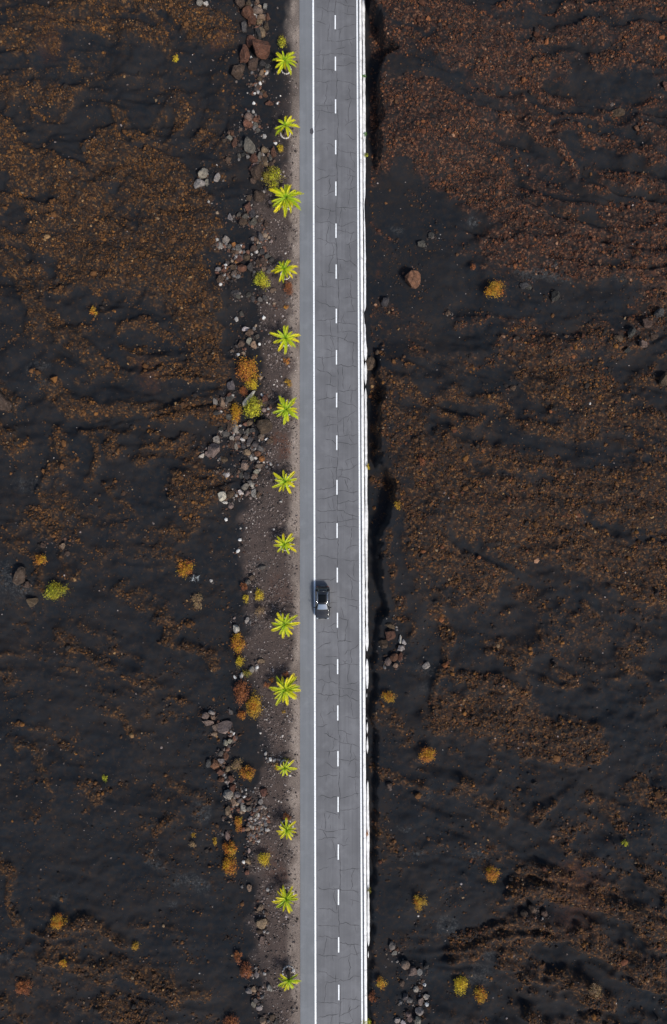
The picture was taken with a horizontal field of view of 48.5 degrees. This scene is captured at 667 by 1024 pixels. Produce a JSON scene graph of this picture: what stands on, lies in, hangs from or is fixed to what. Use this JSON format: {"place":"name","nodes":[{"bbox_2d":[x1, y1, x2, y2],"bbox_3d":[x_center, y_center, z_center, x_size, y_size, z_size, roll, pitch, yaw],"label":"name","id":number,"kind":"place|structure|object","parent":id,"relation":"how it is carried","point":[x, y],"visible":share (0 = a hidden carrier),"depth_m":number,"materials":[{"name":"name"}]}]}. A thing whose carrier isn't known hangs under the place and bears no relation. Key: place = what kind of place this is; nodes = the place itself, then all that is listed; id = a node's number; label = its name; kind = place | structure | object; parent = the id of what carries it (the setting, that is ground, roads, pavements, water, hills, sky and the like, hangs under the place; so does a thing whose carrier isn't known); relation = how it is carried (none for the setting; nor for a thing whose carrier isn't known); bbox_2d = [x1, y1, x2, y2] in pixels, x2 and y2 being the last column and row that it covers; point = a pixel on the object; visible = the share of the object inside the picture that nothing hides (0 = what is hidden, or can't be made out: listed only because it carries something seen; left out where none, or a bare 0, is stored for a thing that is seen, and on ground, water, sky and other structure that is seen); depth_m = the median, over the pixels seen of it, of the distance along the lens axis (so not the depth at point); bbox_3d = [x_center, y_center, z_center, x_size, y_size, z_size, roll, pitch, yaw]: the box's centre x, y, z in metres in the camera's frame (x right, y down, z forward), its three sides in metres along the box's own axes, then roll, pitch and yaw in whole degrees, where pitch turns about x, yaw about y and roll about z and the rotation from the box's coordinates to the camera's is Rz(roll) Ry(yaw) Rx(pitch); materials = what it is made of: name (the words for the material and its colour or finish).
{"place":"outdoors","nodes":[
{"label":"outdoors","id":0,"kind":"place"},
{"bbox_2d":[299,0,314,1023],"bbox_3d":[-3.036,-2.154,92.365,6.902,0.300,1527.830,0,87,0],"label":"road shoulder","id":1,"kind":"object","parent":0,"point":[307,963],"visible":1,"depth_m":91.97},
{"bbox_2d":[0,0,666,1023],"bbox_3d":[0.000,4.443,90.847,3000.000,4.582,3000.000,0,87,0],"label":"ground","id":2,"kind":"structure","parent":0,"point":[454,276],"depth_m":91.78,"materials":[{"name":"soil"}]},
{"bbox_2d":[0,391,11,410],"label":"rock","id":3,"kind":"object","parent":2,"relation":"on","point":[5,403],"visible":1,"depth_m":91.44,"materials":[{"name":"stone"}]},
{"bbox_2d":[12,566,25,584],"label":"rock","id":4,"kind":"object","parent":2,"relation":"on","point":[19,576],"visible":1,"depth_m":90.83,"materials":[{"name":"stone"}]},
{"bbox_2d":[13,979,32,995],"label":"bush","id":5,"kind":"object","parent":2,"relation":"on","point":[21,988],"visible":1,"depth_m":89.29,"materials":[{"name":"brown plant"}]},
{"bbox_2d":[26,598,37,607],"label":"rock","id":6,"kind":"object","parent":2,"relation":"on","point":[31,602],"visible":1,"depth_m":90.85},
{"bbox_2d":[35,554,47,564],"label":"bush","id":7,"kind":"object","parent":2,"relation":"on","point":[41,560],"visible":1,"depth_m":91.29,"materials":[{"name":"orange plant"}]},
{"bbox_2d":[41,580,68,600],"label":"bush","id":8,"kind":"object","parent":2,"relation":"on","point":[59,590],"visible":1,"depth_m":90.60,"materials":[{"name":"green plant"}]},
{"bbox_2d":[50,913,65,929],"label":"bush","id":9,"kind":"object","parent":2,"relation":"on","point":[57,919],"visible":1,"depth_m":89.12,"materials":[{"name":"orange plant"}]},
{"bbox_2d":[175,559,195,579],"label":"bush","id":10,"kind":"object","parent":2,"relation":"on","point":[186,567],"visible":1,"depth_m":91.50,"materials":[{"name":"orange plant"}]},
{"bbox_2d":[192,592,202,608],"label":"bush","id":11,"kind":"object","parent":2,"relation":"on","point":[196,597],"visible":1,"depth_m":91.40,"materials":[{"name":"brown plant"}]},
{"bbox_2d":[194,179,204,188],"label":"rock","id":12,"kind":"object","parent":2,"relation":"on","point":[199,183],"visible":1,"depth_m":93.36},
{"bbox_2d":[198,168,207,178],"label":"rock","id":13,"kind":"object","parent":2,"relation":"on","point":[202,173],"visible":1,"depth_m":93.90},
{"bbox_2d":[208,443,219,457],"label":"rock","id":14,"kind":"object","parent":2,"relation":"on","point":[213,449],"visible":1,"depth_m":91.86,"materials":[{"name":"stone"}]},
{"bbox_2d":[210,759,219,769],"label":"rock","id":15,"kind":"object","parent":2,"relation":"on","point":[214,765],"visible":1,"depth_m":90.60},
{"bbox_2d":[218,491,225,501],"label":"rock","id":16,"kind":"object","parent":2,"relation":"on","point":[222,496],"visible":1,"depth_m":91.31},
{"bbox_2d":[216,721,231,733],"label":"rock","id":17,"kind":"object","parent":2,"relation":"on","point":[224,727],"visible":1,"depth_m":90.57,"materials":[{"name":"stone"}]},
{"bbox_2d":[223,789,232,799],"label":"rock","id":18,"kind":"object","parent":2,"relation":"on","point":[228,794],"visible":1,"depth_m":90.17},
{"bbox_2d":[221,841,238,856],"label":"bush","id":19,"kind":"object","parent":2,"relation":"on","point":[230,850],"visible":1,"depth_m":89.74,"materials":[{"name":"orange plant"}]},
{"bbox_2d":[222,852,238,876],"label":"bush","id":20,"kind":"object","parent":2,"relation":"on","point":[226,864],"visible":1,"depth_m":89.68,"materials":[{"name":"orange plant"}]},
{"bbox_2d":[222,1012,238,1023],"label":"bush","id":21,"kind":"object","parent":2,"relation":"on","point":[231,1021],"visible":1,"depth_m":89.10,"materials":[{"name":"brown plant"}]},
{"bbox_2d":[227,380,234,389],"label":"rock","id":22,"kind":"object","parent":2,"relation":"on","point":[230,385],"visible":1,"depth_m":92.80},
{"bbox_2d":[229,402,241,426],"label":"bush","id":23,"kind":"object","parent":2,"relation":"on","point":[235,412],"visible":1,"depth_m":92.15,"materials":[{"name":"orange plant"}]},
{"bbox_2d":[229,759,242,771],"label":"bush","id":24,"kind":"object","parent":2,"relation":"on","point":[237,765],"visible":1,"depth_m":90.53,"materials":[{"name":"brown plant"}]},
{"bbox_2d":[231,64,244,79],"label":"rock","id":25,"kind":"object","parent":2,"relation":"on","point":[237,71],"visible":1,"depth_m":93.95,"materials":[{"name":"stone"}]},
{"bbox_2d":[230,631,247,655],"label":"bush","id":26,"kind":"object","parent":2,"relation":"on","point":[236,644],"visible":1,"depth_m":91.19,"materials":[{"name":"orange plant"}]},
{"bbox_2d":[235,816,242,833],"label":"bush","id":27,"kind":"object","parent":2,"relation":"on","point":[239,821],"visible":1,"depth_m":90.10,"materials":[{"name":"orange plant"}]},
{"bbox_2d":[235,0,244,8],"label":"rock","id":28,"kind":"object","parent":2,"relation":"on","point":[240,4],"visible":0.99,"depth_m":95.29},
{"bbox_2d":[237,264,246,271],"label":"rock","id":29,"kind":"object","parent":2,"relation":"on","point":[241,268],"visible":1,"depth_m":93.38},
{"bbox_2d":[233,679,251,707],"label":"bush","id":30,"kind":"object","parent":2,"relation":"on","point":[242,694],"visible":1,"depth_m":90.46,"materials":[{"name":"brown plant"}]},
{"bbox_2d":[240,461,247,469],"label":"rock","id":31,"kind":"object","parent":2,"relation":"on","point":[243,465],"visible":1,"depth_m":92.11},
{"bbox_2d":[241,21,246,32],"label":"rock","id":32,"kind":"object","parent":2,"relation":"on","point":[244,26],"visible":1,"depth_m":95.13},
{"bbox_2d":[240,44,249,62],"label":"rock","id":33,"kind":"object","parent":2,"relation":"on","point":[244,55],"visible":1,"depth_m":94.13,"materials":[{"name":"stone"}]},
{"bbox_2d":[239,961,252,978],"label":"bush","id":34,"kind":"object","parent":2,"relation":"on","point":[246,971],"visible":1,"depth_m":89.13,"materials":[{"name":"brown plant"}]},
{"bbox_2d":[238,765,255,781],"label":"bush","id":35,"kind":"object","parent":2,"relation":"on","point":[246,774],"visible":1,"depth_m":90.19,"materials":[{"name":"orange plant"}]},
{"bbox_2d":[243,201,250,212],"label":"rock","id":36,"kind":"object","parent":2,"relation":"on","point":[247,206],"visible":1,"depth_m":93.64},
{"bbox_2d":[241,5,253,19],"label":"rock","id":37,"kind":"object","parent":2,"relation":"on","point":[247,11],"visible":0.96,"depth_m":94.74,"materials":[{"name":"stone"}]},
{"bbox_2d":[243,119,251,127],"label":"rock","id":38,"kind":"object","parent":2,"relation":"on","point":[246,123],"visible":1,"depth_m":93.97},
{"bbox_2d":[234,355,261,384],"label":"bush","id":39,"kind":"object","parent":2,"relation":"on","point":[245,365],"visible":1,"depth_m":92.18,"materials":[{"name":"orange plant"}]},
{"bbox_2d":[242,390,254,406],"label":"rock","id":40,"kind":"object","parent":2,"relation":"on","point":[251,394],"visible":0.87,"depth_m":92.79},
{"bbox_2d":[244,136,255,153],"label":"rock","id":41,"kind":"object","parent":2,"relation":"on","point":[249,147],"visible":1,"depth_m":93.54,"materials":[{"name":"stone"}]},
{"bbox_2d":[247,35,254,47],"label":"rock","id":42,"kind":"object","parent":2,"relation":"on","point":[250,38],"visible":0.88,"depth_m":94.64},
{"bbox_2d":[244,378,258,389],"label":"bush","id":43,"kind":"object","parent":2,"relation":"on","point":[253,383],"visible":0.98,"depth_m":92.56,"materials":[{"name":"yellow plant"}]},
{"bbox_2d":[248,13,256,24],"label":"rock","id":44,"kind":"object","parent":2,"relation":"on","point":[252,18],"visible":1,"depth_m":94.97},
{"bbox_2d":[248,58,257,70],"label":"rock","id":45,"kind":"object","parent":2,"relation":"on","point":[252,64],"visible":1,"depth_m":94.32,"materials":[{"name":"stone"}]},
{"bbox_2d":[243,395,263,419],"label":"bush","id":46,"kind":"object","parent":2,"relation":"on","point":[252,409],"visible":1,"depth_m":91.94,"materials":[{"name":"green plant"}]},
{"bbox_2d":[249,154,257,162],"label":"rock","id":47,"kind":"object","parent":2,"relation":"on","point":[253,158],"visible":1,"depth_m":93.96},
{"bbox_2d":[244,692,264,719],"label":"bush","id":48,"kind":"object","parent":2,"relation":"on","point":[254,704],"visible":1,"depth_m":90.31,"materials":[{"name":"orange plant"}]},
{"bbox_2d":[251,164,263,179],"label":"rock","id":49,"kind":"object","parent":2,"relation":"on","point":[257,172],"visible":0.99,"depth_m":93.59,"materials":[{"name":"stone"}]},
{"bbox_2d":[253,6,262,14],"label":"rock","id":50,"kind":"object","parent":2,"relation":"on","point":[258,10],"visible":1,"depth_m":94.97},
{"bbox_2d":[255,27,261,39],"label":"rock","id":51,"kind":"object","parent":2,"relation":"on","point":[258,33],"visible":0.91,"depth_m":94.92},
{"bbox_2d":[253,190,264,201],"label":"rock","id":52,"kind":"object","parent":2,"relation":"on","point":[258,196],"visible":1,"depth_m":93.55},
{"bbox_2d":[254,588,264,600],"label":"bush","id":53,"kind":"object","parent":2,"relation":"on","point":[259,596],"visible":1,"depth_m":91.36,"materials":[{"name":"yellow plant"}]},
{"bbox_2d":[251,39,270,59],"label":"rock","id":54,"kind":"object","parent":2,"relation":"on","point":[261,49],"visible":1,"depth_m":93.93,"materials":[{"name":"stone"}]},
{"bbox_2d":[253,269,270,289],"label":"bush","id":55,"kind":"object","parent":2,"relation":"on","point":[263,279],"visible":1,"depth_m":92.95,"materials":[{"name":"green plant"}]},
{"bbox_2d":[256,919,267,928],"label":"rock","id":56,"kind":"object","parent":2,"relation":"on","point":[261,923],"visible":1,"depth_m":89.25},
{"bbox_2d":[256,851,270,866],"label":"bush","id":57,"kind":"object","parent":2,"relation":"on","point":[265,860],"visible":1,"depth_m":89.52,"materials":[{"name":"yellow plant"}]},
{"bbox_2d":[256,419,272,433],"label":"rock","id":58,"kind":"object","parent":2,"relation":"on","point":[264,426],"visible":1,"depth_m":91.69,"materials":[{"name":"stone"}]},
{"bbox_2d":[261,165,283,188],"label":"bush","id":59,"kind":"object","parent":2,"relation":"on","point":[271,175],"visible":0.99,"depth_m":93.25,"materials":[{"name":"green plant"}]},
{"bbox_2d":[278,35,287,48],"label":"bush","id":60,"kind":"object","parent":2,"relation":"on","point":[282,42],"visible":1,"depth_m":94.54,"materials":[{"name":"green plant"}]},
{"bbox_2d":[272,471,296,492],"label":"palm tree","id":61,"kind":"object","parent":2,"relation":"on","point":[286,481],"visible":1,"depth_m":90.69,"materials":[{"name":"green plant"}]},
{"bbox_2d":[270,673,299,705],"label":"palm tree","id":62,"kind":"object","parent":2,"relation":"on","point":[285,689],"visible":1,"depth_m":89.36,"materials":[{"name":"green plant"}]},
{"bbox_2d":[269,325,300,353],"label":"palm tree","id":63,"kind":"object","parent":2,"relation":"on","point":[286,338],"visible":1,"depth_m":91.49,"materials":[{"name":"green plant"}]},
{"bbox_2d":[273,52,296,74],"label":"palm tree","id":64,"kind":"object","parent":2,"relation":"on","point":[285,61],"visible":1,"depth_m":93.23,"materials":[{"name":"green plant"}]},
{"bbox_2d":[272,260,297,281],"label":"palm tree","id":65,"kind":"object","parent":2,"relation":"on","point":[285,269],"visible":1,"depth_m":91.90,"materials":[{"name":"green plant"}]},
{"bbox_2d":[273,533,296,553],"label":"palm tree","id":66,"kind":"object","parent":2,"relation":"on","point":[284,544],"visible":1,"depth_m":90.30,"materials":[{"name":"green plant"}]},
{"bbox_2d":[271,612,299,637],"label":"palm tree","id":67,"kind":"object","parent":2,"relation":"on","point":[284,623],"visible":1,"depth_m":89.77,"materials":[{"name":"green plant"}]},
{"bbox_2d":[272,396,298,424],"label":"palm tree","id":68,"kind":"object","parent":2,"relation":"on","point":[286,409],"visible":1,"depth_m":91.04,"materials":[{"name":"green plant"}]},
{"bbox_2d":[272,884,298,911],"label":"palm tree","id":69,"kind":"object","parent":2,"relation":"on","point":[285,898],"visible":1,"depth_m":88.18,"materials":[{"name":"green plant"}]},
{"bbox_2d":[270,184,302,216],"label":"palm tree","id":70,"kind":"object","parent":2,"relation":"on","point":[286,200],"visible":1,"depth_m":92.34,"materials":[{"name":"green plant"}]},
{"bbox_2d":[276,760,296,775],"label":"palm tree","id":71,"kind":"object","parent":2,"relation":"on","point":[285,767],"visible":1,"depth_m":89.43,"materials":[{"name":"green plant"}]},
{"bbox_2d":[278,818,295,839],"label":"palm tree","id":72,"kind":"object","parent":2,"relation":"on","point":[286,829],"visible":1,"depth_m":88.61,"materials":[{"name":"green plant"}]},
{"bbox_2d":[275,115,299,136],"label":"palm tree","id":73,"kind":"object","parent":2,"relation":"on","point":[285,125],"visible":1,"depth_m":92.85,"materials":[{"name":"green plant"}]},
{"bbox_2d":[283,280,292,294],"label":"bush","id":74,"kind":"object","parent":2,"relation":"on","point":[287,286],"visible":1,"depth_m":92.95,"materials":[{"name":"brown plant"}]},
{"bbox_2d":[277,971,301,990],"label":"palm tree","id":75,"kind":"object","parent":2,"relation":"on","point":[287,981],"visible":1,"depth_m":87.75,"materials":[{"name":"green plant"}]},
{"bbox_2d":[197,3,428,1023],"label":"stones","id":76,"kind":"object","parent":2,"relation":"on","point":[260,820],"visible":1,"depth_m":92.42,"materials":[{"name":"stone"}]},
{"bbox_2d":[0,0,666,1023],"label":"scoria rubble","id":77,"kind":"object","parent":2,"relation":"on","point":[576,516],"visible":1,"depth_m":92.12,"materials":[{"name":"gravel"}]},
{"bbox_2d":[0,0,666,1023],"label":"gravel grit","id":78,"kind":"object","parent":2,"relation":"on","point":[282,738],"visible":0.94,"depth_m":92.02,"materials":[{"name":"gravel"}]},
{"bbox_2d":[362,0,366,360],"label":"kerb footing","id":79,"kind":"object","parent":2,"relation":"on","point":[364,124],"visible":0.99,"depth_m":94.52,"materials":[{"name":"concrete"}]},
{"bbox_2d":[364,388,368,650],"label":"kerb footing","id":80,"kind":"object","parent":2,"relation":"on","point":[366,536],"visible":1,"depth_m":92.17,"materials":[{"name":"concrete"}]},
{"bbox_2d":[365,659,368,688],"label":"kerb footing","id":81,"kind":"object","parent":2,"relation":"on","point":[366,672],"visible":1,"depth_m":91.28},
{"bbox_2d":[366,780,369,945],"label":"kerb footing","id":82,"kind":"object","parent":2,"relation":"on","point":[368,846],"visible":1,"depth_m":90.17,"materials":[{"name":"concrete"}]},
{"bbox_2d":[365,356,375,369],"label":"rock","id":83,"kind":"object","parent":2,"relation":"on","point":[370,361],"visible":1,"depth_m":93.05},
{"bbox_2d":[376,974,388,988],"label":"bush","id":84,"kind":"object","parent":2,"relation":"on","point":[380,981],"visible":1,"depth_m":88.54,"materials":[{"name":"orange plant"}]},
{"bbox_2d":[379,639,387,647],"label":"rock","id":85,"kind":"object","parent":2,"relation":"on","point":[383,643],"visible":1,"depth_m":90.46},
{"bbox_2d":[381,297,388,306],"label":"rock","id":86,"kind":"object","parent":2,"relation":"on","point":[385,302],"visible":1,"depth_m":92.99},
{"bbox_2d":[382,690,395,701],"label":"bush","id":87,"kind":"object","parent":2,"relation":"on","point":[387,696],"visible":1,"depth_m":89.81,"materials":[{"name":"orange plant"}]},
{"bbox_2d":[385,630,395,640],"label":"rock","id":88,"kind":"object","parent":2,"relation":"on","point":[390,635],"visible":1,"depth_m":90.48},
{"bbox_2d":[401,961,409,969],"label":"rock","id":89,"kind":"object","parent":2,"relation":"on","point":[405,965],"visible":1,"depth_m":88.40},
{"bbox_2d":[408,966,416,975],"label":"rock","id":90,"kind":"object","parent":2,"relation":"on","point":[412,970],"visible":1,"depth_m":88.41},
{"bbox_2d":[405,270,420,288],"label":"rock","id":91,"kind":"object","parent":2,"relation":"on","point":[412,278],"visible":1,"depth_m":92.65,"materials":[{"name":"stone"}]},
{"bbox_2d":[415,1007,423,1015],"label":"rock","id":92,"kind":"object","parent":2,"relation":"on","point":[419,1011],"visible":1,"depth_m":88.57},
{"bbox_2d":[413,894,427,912],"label":"bush","id":93,"kind":"object","parent":2,"relation":"on","point":[418,903],"visible":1,"depth_m":88.27,"materials":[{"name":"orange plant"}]},
{"bbox_2d":[418,745,436,763],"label":"bush","id":94,"kind":"object","parent":2,"relation":"on","point":[427,750],"visible":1,"depth_m":88.84,"materials":[{"name":"orange plant"}]},
{"bbox_2d":[454,975,467,995],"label":"bush","id":95,"kind":"object","parent":2,"relation":"on","point":[460,982],"visible":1,"depth_m":88.76,"materials":[{"name":"yellow plant"}]},
{"bbox_2d":[473,985,488,1003],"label":"bush","id":96,"kind":"object","parent":2,"relation":"on","point":[480,993],"visible":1,"depth_m":88.78,"materials":[{"name":"orange plant"}]},
{"bbox_2d":[483,866,501,882],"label":"bush","id":97,"kind":"object","parent":2,"relation":"on","point":[490,874],"visible":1,"depth_m":88.80,"materials":[{"name":"orange plant"}]},
{"bbox_2d":[484,278,505,297],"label":"bush","id":98,"kind":"object","parent":2,"relation":"on","point":[495,288],"visible":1,"depth_m":92.00,"materials":[{"name":"orange plant"}]},
{"bbox_2d":[551,291,559,301],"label":"rock","id":99,"kind":"object","parent":2,"relation":"on","point":[555,295],"visible":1,"depth_m":92.69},
{"bbox_2d":[588,983,602,997],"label":"bush","id":100,"kind":"object","parent":2,"relation":"on","point":[595,991],"visible":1,"depth_m":87.30,"materials":[{"name":"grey plant"}]},
{"bbox_2d":[612,108,624,116],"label":"rock","id":101,"kind":"object","parent":2,"relation":"on","point":[618,112],"visible":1,"depth_m":94.16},
{"bbox_2d":[627,327,636,337],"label":"rock","id":102,"kind":"object","parent":2,"relation":"on","point":[631,332],"visible":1,"depth_m":91.92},
{"bbox_2d":[639,340,647,347],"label":"rock","id":103,"kind":"object","parent":2,"relation":"on","point":[643,344],"visible":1,"depth_m":91.76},
{"bbox_2d":[643,319,652,327],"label":"rock","id":104,"kind":"object","parent":2,"relation":"on","point":[647,323],"visible":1,"depth_m":91.78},
{"bbox_2d":[654,308,663,317],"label":"rock","id":105,"kind":"object","parent":2,"relation":"on","point":[659,312],"visible":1,"depth_m":92.23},
{"bbox_2d":[659,372,666,386],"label":"rock","id":106,"kind":"object","parent":2,"relation":"on","point":[663,380],"visible":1,"depth_m":91.96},
{"bbox_2d":[310,0,363,1023],"bbox_3d":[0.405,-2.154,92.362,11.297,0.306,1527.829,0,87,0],"label":"road","id":107,"kind":"structure","parent":0,"point":[338,815],"depth_m":92.09,"materials":[{"name":"asphalt"}]},
{"bbox_2d":[313,586,330,618],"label":"car","id":108,"kind":"object","parent":107,"relation":"on","point":[322,607],"visible":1,"depth_m":90.34,"materials":[{"name":"black paint"}]},
{"bbox_2d":[359,0,366,1023],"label":"kerb","id":109,"kind":"structure","parent":107,"relation":"on","point":[363,523],"depth_m":91.94,"materials":[{"name":"concrete"}]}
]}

